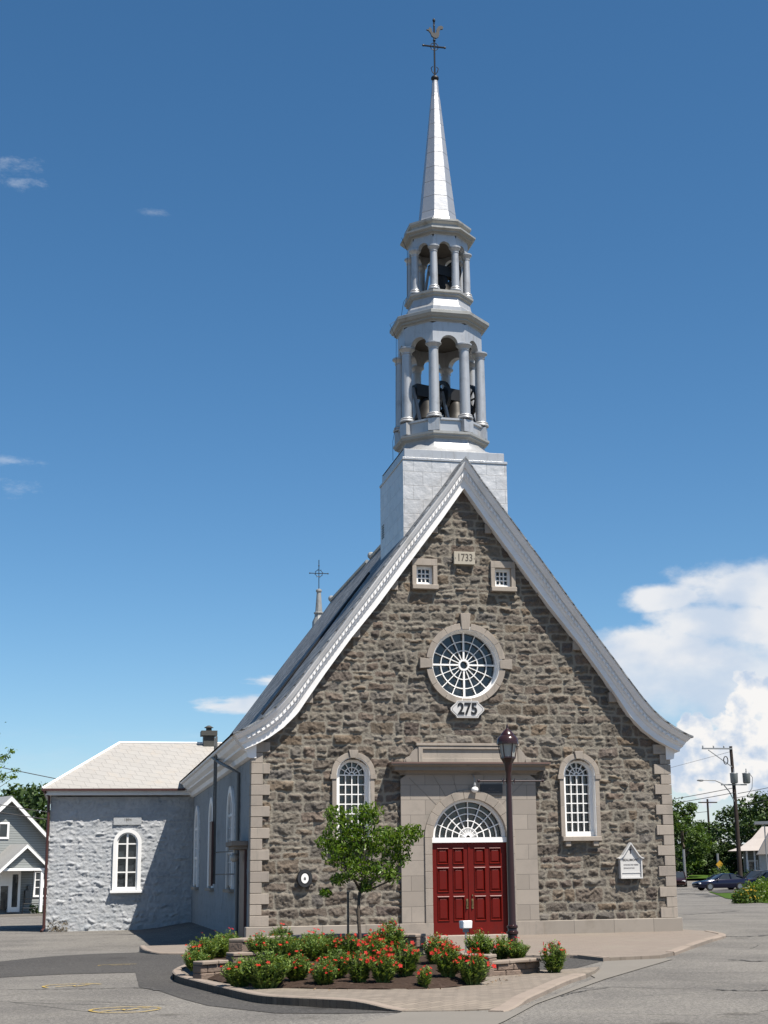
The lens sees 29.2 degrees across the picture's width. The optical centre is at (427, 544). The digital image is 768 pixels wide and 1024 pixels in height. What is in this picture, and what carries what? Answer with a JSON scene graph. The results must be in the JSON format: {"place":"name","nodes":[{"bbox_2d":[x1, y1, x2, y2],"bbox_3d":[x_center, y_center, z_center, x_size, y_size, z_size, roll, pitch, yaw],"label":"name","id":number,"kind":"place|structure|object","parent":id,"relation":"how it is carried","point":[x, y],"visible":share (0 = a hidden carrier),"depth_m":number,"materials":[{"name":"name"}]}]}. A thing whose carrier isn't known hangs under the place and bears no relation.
{"place":"outdoors","nodes":[
{"label":"outdoors","id":0,"kind":"place"},
{"bbox_2d":[0,952,599,1012],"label":"driveway","id":1,"kind":"structure","parent":0,"point":[153,971],"depth_m":26.81,"materials":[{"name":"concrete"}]},
{"bbox_2d":[208,952,484,988],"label":"soil","id":2,"kind":"structure","parent":0,"point":[438,980],"depth_m":21.04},
{"bbox_2d":[220,954,258,986],"bbox_3d":[-2.694,6.128,21.204,0.613,0.483,0.561,-1,-13,2],"label":"flower clump","id":3,"kind":"object","parent":2,"relation":"on","point":[234,978],"visible":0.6,"depth_m":21.07,"materials":[{"name":"green plant"}]},
{"bbox_2d":[244,930,270,955],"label":"flower clump","id":4,"kind":"object","parent":2,"relation":"on","point":[256,944],"visible":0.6,"depth_m":24.05,"materials":[{"name":"green plant"}]},
{"bbox_2d":[238,945,291,988],"bbox_3d":[-2.293,5.980,20.855,0.818,0.606,0.741,4,-13,-19],"label":"flower clump","id":5,"kind":"object","parent":2,"relation":"on","point":[270,973],"visible":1,"depth_m":20.71,"materials":[{"name":"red plant"}]},
{"bbox_2d":[268,923,292,935],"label":"flower clump","id":6,"kind":"object","parent":2,"relation":"on","point":[277,931],"visible":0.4,"depth_m":26.83,"materials":[{"name":"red plant"}]},
{"bbox_2d":[262,929,301,962],"bbox_3d":[-2.309,6.366,23.320,0.662,0.580,0.616,7,-15,-30],"label":"flower clump","id":7,"kind":"object","parent":2,"relation":"on","point":[289,946],"visible":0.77,"depth_m":23.23,"materials":[{"name":"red plant"}]},
{"bbox_2d":[282,950,313,980],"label":"flower clump","id":8,"kind":"object","parent":2,"relation":"on","point":[300,968],"visible":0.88,"depth_m":21.09,"materials":[{"name":"green plant"}]},
{"bbox_2d":[291,930,328,960],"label":"flower clump","id":9,"kind":"object","parent":2,"relation":"on","point":[313,949],"visible":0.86,"depth_m":23.61,"materials":[{"name":"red plant"}]},
{"bbox_2d":[297,928,329,941],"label":"flower clump","id":10,"kind":"object","parent":2,"relation":"on","point":[315,935],"visible":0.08,"depth_m":25.51,"materials":[{"name":"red plant"}]},
{"bbox_2d":[309,956,338,984],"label":"flower clump","id":11,"kind":"object","parent":2,"relation":"on","point":[324,973],"visible":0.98,"depth_m":20.72,"materials":[{"name":"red plant"}]},
{"bbox_2d":[318,930,340,957],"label":"flower clump","id":12,"kind":"object","parent":2,"relation":"on","point":[332,942],"visible":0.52,"depth_m":23.99,"materials":[{"name":"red plant"}]},
{"bbox_2d":[318,944,353,978],"bbox_3d":[-1.337,6.071,21.439,0.595,0.495,0.550,7,-15,-32],"label":"flower clump","id":13,"kind":"object","parent":2,"relation":"on","point":[335,957],"visible":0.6,"depth_m":21.36,"materials":[{"name":"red plant"}]},
{"bbox_2d":[338,931,361,958],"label":"flower clump","id":14,"kind":"object","parent":2,"relation":"on","point":[350,941],"visible":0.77,"depth_m":23.88,"materials":[{"name":"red plant"}]},
{"bbox_2d":[347,892,355,938],"bbox_3d":[-1.312,6.737,25.957,0.228,1.210,0.049,0,-13,-6],"label":"tree stake","id":15,"kind":"object","parent":2,"relation":"on","point":[348,899],"visible":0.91,"depth_m":25.99,"materials":[{"name":"black paint"}]},
{"bbox_2d":[344,949,371,982],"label":"flower clump","id":16,"kind":"object","parent":2,"relation":"on","point":[359,971],"visible":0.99,"depth_m":20.92,"materials":[{"name":"green plant"}]},
{"bbox_2d":[314,801,424,946],"bbox_3d":[-1.041,5.949,26.209,2.021,2.753,0.986,2,-13,-13],"label":"young tree","id":17,"kind":"object","parent":2,"relation":"on","point":[354,835],"visible":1,"depth_m":26.19,"materials":[{"name":"green plant"}]},
{"bbox_2d":[363,926,380,946],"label":"flower clump","id":18,"kind":"object","parent":2,"relation":"on","point":[370,929],"visible":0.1,"depth_m":25.47,"materials":[{"name":"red plant"}]},
{"bbox_2d":[357,933,390,964],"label":"flower clump","id":19,"kind":"object","parent":2,"relation":"on","point":[378,945],"visible":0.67,"depth_m":23.04,"materials":[{"name":"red plant"}]},
{"bbox_2d":[365,948,401,982],"bbox_3d":[-0.634,5.982,20.928,0.520,0.500,0.471,2,-13,-14],"label":"flower clump","id":20,"kind":"object","parent":2,"relation":"on","point":[385,972],"visible":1,"depth_m":20.82,"materials":[{"name":"green plant"}]},
{"bbox_2d":[374,918,405,954],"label":"flower clump","id":21,"kind":"object","parent":2,"relation":"on","point":[389,935],"visible":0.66,"depth_m":24.15,"materials":[{"name":"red plant"}]},
{"bbox_2d":[387,938,422,976],"bbox_3d":[-0.338,6.079,21.674,0.538,0.557,0.485,9,-16,-36],"label":"flower clump","id":22,"kind":"object","parent":2,"relation":"on","point":[409,963],"visible":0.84,"depth_m":21.60,"materials":[{"name":"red plant"}]},
{"bbox_2d":[416,965,432,987],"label":"flower clump","id":23,"kind":"object","parent":2,"relation":"on","point":[423,980],"visible":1,"depth_m":20.70,"materials":[{"name":"green plant"}]},
{"bbox_2d":[421,932,448,963],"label":"flower clump","id":24,"kind":"object","parent":2,"relation":"on","point":[432,943],"visible":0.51,"depth_m":23.16,"materials":[{"name":"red plant"}]},
{"bbox_2d":[430,939,467,977],"bbox_3d":[0.303,6.071,21.619,0.548,0.546,0.498,2,-13,-12],"label":"flower clump","id":25,"kind":"object","parent":2,"relation":"on","point":[446,966],"visible":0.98,"depth_m":21.50,"materials":[{"name":"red plant"}]},
{"bbox_2d":[452,947,495,984],"bbox_3d":[0.655,6.162,21.528,0.620,0.556,0.547,5,-14,-25],"label":"flower clump","id":26,"kind":"object","parent":2,"relation":"on","point":[475,971],"visible":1,"depth_m":21.40,"materials":[{"name":"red plant"}]},
{"bbox_2d":[0,878,767,1023],"bbox_3d":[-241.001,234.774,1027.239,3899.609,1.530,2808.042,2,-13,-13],"label":"ground","id":27,"kind":"structure","parent":0,"point":[681,990],"depth_m":21.54,"materials":[{"name":"asphalt"}]},
{"bbox_2d":[0,722,20,786],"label":"overhanging tree","id":28,"kind":"object","parent":27,"relation":"on","point":[2,757],"visible":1,"depth_m":66.25,"materials":[{"name":"green plant"}]},
{"bbox_2d":[0,796,48,916],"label":"clapboard house","id":29,"kind":"structure","parent":27,"relation":"on","point":[22,852],"depth_m":92.50,"materials":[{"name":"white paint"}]},
{"bbox_2d":[0,822,9,838],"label":"window","id":30,"kind":"structure","parent":29,"relation":"in","point":[4,826],"depth_m":92.62,"materials":[{"name":"white paint"}]},
{"bbox_2d":[0,871,20,911],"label":"door","id":31,"kind":"structure","parent":29,"relation":"in","point":[10,881],"depth_m":91.86,"materials":[{"name":"white paint"}]},
{"bbox_2d":[33,871,47,896],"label":"window","id":32,"kind":"structure","parent":29,"relation":"in","point":[36,876],"depth_m":93.39,"materials":[{"name":"white paint"}]},
{"bbox_2d":[29,904,46,913],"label":"hedge","id":33,"kind":"object","parent":27,"relation":"on","point":[34,910],"visible":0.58,"depth_m":92.17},
{"bbox_2d":[47,920,67,931],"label":"dry weeds","id":34,"kind":"object","parent":27,"relation":"on","point":[57,929],"visible":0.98,"depth_m":55.39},
{"bbox_2d":[0,987,156,989],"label":"road crack","id":35,"kind":"object","parent":27,"relation":"on","point":[85,988],"visible":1,"depth_m":22.56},
{"bbox_2d":[88,1006,161,1012],"bbox_3d":[-3.859,5.932,18.798,0.932,0.003,0.906,2,-13,-13],"label":"paint mark","id":36,"kind":"object","parent":27,"relation":"on","point":[125,1009],"visible":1,"depth_m":18.85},
{"bbox_2d":[40,18,693,937],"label":"church","id":37,"kind":"structure","parent":27,"relation":"on","point":[448,594],"depth_m":41.18,"materials":[{"name":"stone"}]},
{"bbox_2d":[110,829,142,892],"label":"wing window","id":38,"kind":"structure","parent":37,"relation":"in","point":[127,844],"depth_m":56.76,"materials":[{"name":"white paint"}]},
{"bbox_2d":[191,806,199,889],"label":"side window","id":39,"kind":"structure","parent":37,"relation":"in","point":[197,819],"depth_m":54.97,"materials":[{"name":"white paint"}]},
{"bbox_2d":[205,797,213,890],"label":"side window","id":40,"kind":"structure","parent":37,"relation":"in","point":[210,817],"depth_m":49.72,"materials":[{"name":"white paint"}]},
{"bbox_2d":[223,786,234,892],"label":"side window","id":41,"kind":"structure","parent":37,"relation":"in","point":[230,817],"depth_m":43.29,"materials":[{"name":"white paint"}]},
{"bbox_2d":[238,850,246,937],"bbox_3d":[-4.965,9.498,39.525,0.070,2.550,1.200,2,-13,-13],"label":"side door","id":42,"kind":"structure","parent":37,"relation":"in","point":[243,853],"depth_m":39.25,"materials":[{"name":"paint"}]},
{"bbox_2d":[297,869,311,887],"bbox_3d":[-3.227,8.748,38.599,0.400,0.470,0.157,2,-13,-13],"label":"oval medallion","id":43,"kind":"object","parent":37,"relation":"attached to","point":[304,878],"visible":1,"depth_m":38.53,"materials":[{"name":"black paint"}]},
{"bbox_2d":[330,750,376,848],"bbox_3d":[-2.016,6.826,39.490,1.260,2.605,0.530,2,-13,-13],"label":"arched window","id":44,"kind":"structure","parent":37,"relation":"in","point":[353,783],"depth_m":39.62,"materials":[{"name":"stone"}]},
{"bbox_2d":[412,558,438,589],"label":"attic window","id":45,"kind":"structure","parent":37,"relation":"in","point":[424,571],"depth_m":41.23,"materials":[{"name":"stone"}]},
{"bbox_2d":[412,381,450,420],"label":"bell","id":46,"kind":"object","parent":37,"relation":"hanging from","point":[420,392],"visible":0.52,"depth_m":44.54,"materials":[{"name":"brown metal"}]},
{"bbox_2d":[424,262,460,290],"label":"bell","id":47,"kind":"object","parent":37,"relation":"hanging from","point":[444,275],"visible":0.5,"depth_m":45.79,"materials":[{"name":"brown metal"}]},
{"bbox_2d":[440,385,475,421],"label":"bell","id":48,"kind":"object","parent":37,"relation":"hanging from","point":[452,410],"visible":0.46,"depth_m":44.85,"materials":[{"name":"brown metal"}]},
{"bbox_2d":[419,613,511,702],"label":"rose window","id":49,"kind":"structure","parent":37,"relation":"in","point":[464,662],"depth_m":41.12,"materials":[{"name":"stone"}]},
{"bbox_2d":[450,701,483,717],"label":"number plaque","id":50,"kind":"object","parent":37,"relation":"attached to","point":[466,709],"visible":1,"depth_m":40.52,"materials":[{"name":"paint"}]},
{"bbox_2d":[471,775,477,792],"bbox_3d":[1.282,6.481,40.002,0.200,0.498,0.201,-7,-14,25],"label":"wall lamp","id":51,"kind":"object","parent":37,"relation":"attached to","point":[474,789],"visible":1,"depth_m":39.92,"materials":[{"name":"glass"}]},
{"bbox_2d":[480,784,502,795],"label":"name plaque","id":52,"kind":"object","parent":37,"relation":"attached to","point":[493,789],"visible":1,"depth_m":40.19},
{"bbox_2d":[490,561,516,592],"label":"attic window","id":53,"kind":"structure","parent":37,"relation":"in","point":[502,573],"depth_m":41.75,"materials":[{"name":"stone"}]},
{"bbox_2d":[557,751,601,846],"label":"arched window","id":54,"kind":"structure","parent":37,"relation":"in","point":[579,792],"depth_m":40.98,"materials":[{"name":"wood"}]},
{"bbox_2d":[616,842,643,878],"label":"notice board","id":55,"kind":"object","parent":37,"relation":"attached to","point":[629,858],"visible":1,"depth_m":40.66,"materials":[{"name":"paint"}]},
{"bbox_2d":[360,958,670,1023],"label":"apron","id":56,"kind":"object","parent":27,"relation":"on","point":[608,969],"visible":0.97,"depth_m":17.53,"materials":[{"name":"concrete"}]},
{"bbox_2d":[676,871,687,886],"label":"parked car","id":57,"kind":"object","parent":27,"relation":"on","point":[681,876],"visible":0.47,"depth_m":134.92,"materials":[{"name":"red paint"}]},
{"bbox_2d":[686,874,743,878],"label":"grass verge","id":58,"kind":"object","parent":27,"relation":"on","point":[698,876],"depth_m":155.64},
{"bbox_2d":[673,821,684,844],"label":"broadleaf tree","id":59,"kind":"object","parent":58,"relation":"on","point":[676,842],"visible":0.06,"depth_m":172.19,"materials":[{"name":"green plant"}]},
{"bbox_2d":[674,850,689,875],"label":"broadleaf tree","id":60,"kind":"object","parent":58,"relation":"on","point":[679,866],"visible":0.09,"depth_m":158.31,"materials":[{"name":"green plant"}]},
{"bbox_2d":[682,849,686,877],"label":"roadside post","id":61,"kind":"object","parent":58,"relation":"on","point":[684,860],"visible":0.65,"depth_m":150.42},
{"bbox_2d":[674,826,699,869],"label":"broadleaf tree","id":62,"kind":"object","parent":58,"relation":"on","point":[679,833],"visible":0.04,"depth_m":172.20,"materials":[{"name":"green plant"}]},
{"bbox_2d":[670,797,716,879],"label":"broadleaf tree","id":63,"kind":"object","parent":58,"relation":"on","point":[695,858],"visible":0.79,"depth_m":153.73,"materials":[{"name":"green plant"}]},
{"bbox_2d":[675,844,713,874],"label":"broadleaf tree","id":64,"kind":"object","parent":58,"relation":"on","point":[701,871],"visible":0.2,"depth_m":162.34,"materials":[{"name":"green plant"}]},
{"bbox_2d":[684,820,724,873],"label":"broadleaf tree","id":65,"kind":"object","parent":58,"relation":"on","point":[696,822],"visible":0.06,"depth_m":171.93,"materials":[{"name":"green plant"}]},
{"bbox_2d":[698,799,716,867],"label":"utility pole","id":66,"kind":"object","parent":58,"relation":"on","point":[708,819],"visible":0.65,"depth_m":168.60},
{"bbox_2d":[695,843,728,874],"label":"broadleaf tree","id":67,"kind":"object","parent":58,"relation":"on","point":[716,850],"visible":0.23,"depth_m":162.95,"materials":[{"name":"green plant"}]},
{"bbox_2d":[712,842,743,873],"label":"broadleaf tree","id":68,"kind":"object","parent":58,"relation":"on","point":[733,855],"visible":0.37,"depth_m":162.66,"materials":[{"name":"green plant"}]},
{"bbox_2d":[702,805,756,870],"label":"broadleaf tree","id":69,"kind":"object","parent":58,"relation":"on","point":[725,816],"visible":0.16,"depth_m":166.65,"materials":[{"name":"green plant"}]},
{"bbox_2d":[721,791,767,868],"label":"broadleaf tree","id":70,"kind":"object","parent":58,"relation":"on","point":[746,831],"visible":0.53,"depth_m":159.17,"materials":[{"name":"green plant"}]},
{"bbox_2d":[707,864,729,877],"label":"shrub","id":71,"kind":"object","parent":27,"relation":"on","point":[717,871],"visible":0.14,"depth_m":131.75,"materials":[{"name":"green plant"}]},
{"bbox_2d":[697,745,752,887],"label":"utility pole","id":72,"kind":"object","parent":27,"relation":"on","point":[734,778],"visible":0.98,"depth_m":124.80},
{"bbox_2d":[731,888,752,903],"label":"lily clump","id":73,"kind":"object","parent":27,"relation":"on","point":[740,897],"visible":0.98,"depth_m":72.88,"materials":[{"name":"green plant"}]},
{"bbox_2d":[728,827,767,873],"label":"white house","id":74,"kind":"structure","parent":27,"relation":"on","point":[754,853],"depth_m":144.32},
{"bbox_2d":[748,860,758,871],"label":"window","id":75,"kind":"structure","parent":74,"relation":"in","point":[750,862],"depth_m":145.08,"materials":[{"name":"glass"}]},
{"bbox_2d":[744,884,763,902],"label":"lily clump","id":76,"kind":"object","parent":27,"relation":"on","point":[754,894],"visible":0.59,"depth_m":73.64,"materials":[{"name":"green plant"}]},
{"bbox_2d":[754,821,767,869],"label":"flat canopy","id":77,"kind":"object","parent":27,"relation":"on","point":[764,823],"visible":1,"depth_m":131.94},
{"bbox_2d":[0,0,767,857],"label":"sky","id":78,"kind":"structure","parent":0,"point":[207,207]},
{"bbox_2d":[172,967,598,1011],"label":"island pavement","id":79,"kind":"structure","parent":0,"point":[484,995],"depth_m":19.65,"materials":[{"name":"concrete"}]},
{"bbox_2d":[193,959,228,979],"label":"retaining wall","id":80,"kind":"structure","parent":79,"relation":"on","point":[205,969],"depth_m":22.76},
{"bbox_2d":[226,951,265,964],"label":"retaining wall","id":81,"kind":"structure","parent":79,"relation":"on","point":[230,955],"depth_m":23.82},
{"bbox_2d":[173,964,407,1011],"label":"kerb","id":82,"kind":"structure","parent":79,"relation":"on","point":[177,971],"depth_m":19.31,"materials":[{"name":"concrete"}]},
{"bbox_2d":[229,933,425,955],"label":"retaining wall","id":83,"kind":"structure","parent":79,"relation":"on","point":[237,945],"depth_m":26.09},
{"bbox_2d":[425,952,496,976],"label":"retaining wall","id":84,"kind":"structure","parent":79,"relation":"on","point":[491,957],"depth_m":23.21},
{"bbox_2d":[491,957,540,975],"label":"retaining wall","id":85,"kind":"structure","parent":79,"relation":"on","point":[518,966],"depth_m":23.47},
{"bbox_2d":[488,973,585,1011],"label":"kerb","id":86,"kind":"structure","parent":79,"relation":"on","point":[523,998],"depth_m":19.96,"materials":[{"name":"concrete"}]},
{"bbox_2d":[538,939,568,972],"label":"flower clump","id":87,"kind":"object","parent":79,"relation":"on","point":[554,960],"visible":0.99,"depth_m":23.76,"materials":[{"name":"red plant"}]},
{"bbox_2d":[146,929,717,960],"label":"sidewalk","id":88,"kind":"structure","parent":0,"point":[632,946],"depth_m":33.55,"materials":[{"name":"concrete"}]},
{"bbox_2d":[139,945,187,954],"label":"kerb","id":89,"kind":"structure","parent":88,"relation":"on","point":[143,948],"depth_m":32.47,"materials":[{"name":"concrete"}]},
{"bbox_2d":[524,954,608,961],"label":"kerb","id":90,"kind":"structure","parent":88,"relation":"on","point":[605,958],"depth_m":28.69,"materials":[{"name":"concrete"}]},
{"bbox_2d":[666,931,725,955],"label":"kerb","id":91,"kind":"structure","parent":88,"relation":"on","point":[683,948],"depth_m":32.26,"materials":[{"name":"concrete"}]},
{"bbox_2d":[712,889,742,892],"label":"side street","id":92,"kind":"structure","parent":0,"point":[723,891],"depth_m":111.12,"materials":[{"name":"asphalt"}]},
{"bbox_2d":[692,873,748,890],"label":"parked car","id":93,"kind":"object","parent":92,"relation":"on","point":[730,881],"visible":0.96,"depth_m":119.32,"materials":[{"name":"blue paint"}]},
{"bbox_2d":[744,870,767,880],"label":"parked car","id":94,"kind":"object","parent":92,"relation":"on","point":[752,875],"visible":0.3,"depth_m":125.16,"materials":[{"name":"blue paint"}]},
{"bbox_2d":[709,891,767,902],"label":"lawn","id":95,"kind":"structure","parent":0,"point":[726,895],"depth_m":98.08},
{"bbox_2d":[741,878,767,901],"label":"shrub","id":96,"kind":"object","parent":95,"relation":"on","point":[765,893],"visible":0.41,"depth_m":75.47,"materials":[{"name":"green plant"}]},
{"bbox_2d":[749,872,767,888],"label":"clump","id":97,"kind":"object","parent":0,"point":[765,874],"visible":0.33,"depth_m":122.17,"materials":[{"name":"green plant"}]},
{"label":"soil","id":98,"kind":"structure","parent":0,"visible":0},
{"bbox_2d":[459,920,471,952],"bbox_3d":[0.676,6.931,25.822,0.218,0.655,0.115,2,-13,-13],"label":"floodlight","id":99,"kind":"object","parent":98,"relation":"on","point":[465,926],"visible":0.9,"depth_m":25.83,"materials":[{"name":"white paint"}]},
{"bbox_2d":[464,928,494,953],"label":"flower clump","id":100,"kind":"object","parent":98,"relation":"on","point":[479,941],"visible":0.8,"depth_m":24.66,"materials":[{"name":"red plant"}]},
{"bbox_2d":[487,932,511,958],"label":"flower clump","id":101,"kind":"object","parent":98,"relation":"on","point":[499,950],"visible":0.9,"depth_m":24.33,"materials":[{"name":"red plant"}]},
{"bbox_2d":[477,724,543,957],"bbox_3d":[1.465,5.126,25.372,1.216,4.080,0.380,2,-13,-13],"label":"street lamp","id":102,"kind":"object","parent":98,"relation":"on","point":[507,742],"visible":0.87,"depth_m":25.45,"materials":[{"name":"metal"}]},
{"bbox_2d":[502,937,530,958],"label":"flower clump","id":103,"kind":"object","parent":98,"relation":"on","point":[519,950],"visible":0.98,"depth_m":24.10,"materials":[{"name":"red plant"}]},
{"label":"lawn behind","id":104,"kind":"structure","parent":0,"visible":0},
{"bbox_2d":[0,783,49,827],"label":"broadleaf tree","id":105,"kind":"object","parent":104,"relation":"on","point":[9,792],"visible":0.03,"depth_m":108.81,"materials":[{"name":"green plant"}]},
{"bbox_2d":[14,782,50,832],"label":"broadleaf tree","id":106,"kind":"object","parent":104,"relation":"on","point":[36,800],"visible":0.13,"depth_m":106.67,"materials":[{"name":"green plant"}]},
{"label":"soil","id":107,"kind":"structure","parent":0,"visible":0},
{"bbox_2d":[181,945,210,970],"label":"flower clump","id":108,"kind":"object","parent":107,"relation":"on","point":[191,957],"visible":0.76,"depth_m":23.60,"materials":[{"name":"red plant"}]},
{"bbox_2d":[185,932,221,959],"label":"flower clump","id":109,"kind":"object","parent":107,"relation":"on","point":[208,947],"visible":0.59,"depth_m":24.90,"materials":[{"name":"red plant"}]},
{"bbox_2d":[201,930,231,957],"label":"flower clump","id":110,"kind":"object","parent":107,"relation":"on","point":[224,946],"visible":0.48,"depth_m":25.89,"materials":[{"name":"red plant"}]},
{"bbox_2d":[218,927,241,938],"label":"flower clump","id":111,"kind":"object","parent":107,"relation":"on","point":[231,935],"visible":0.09,"depth_m":26.65,"materials":[{"name":"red plant"}]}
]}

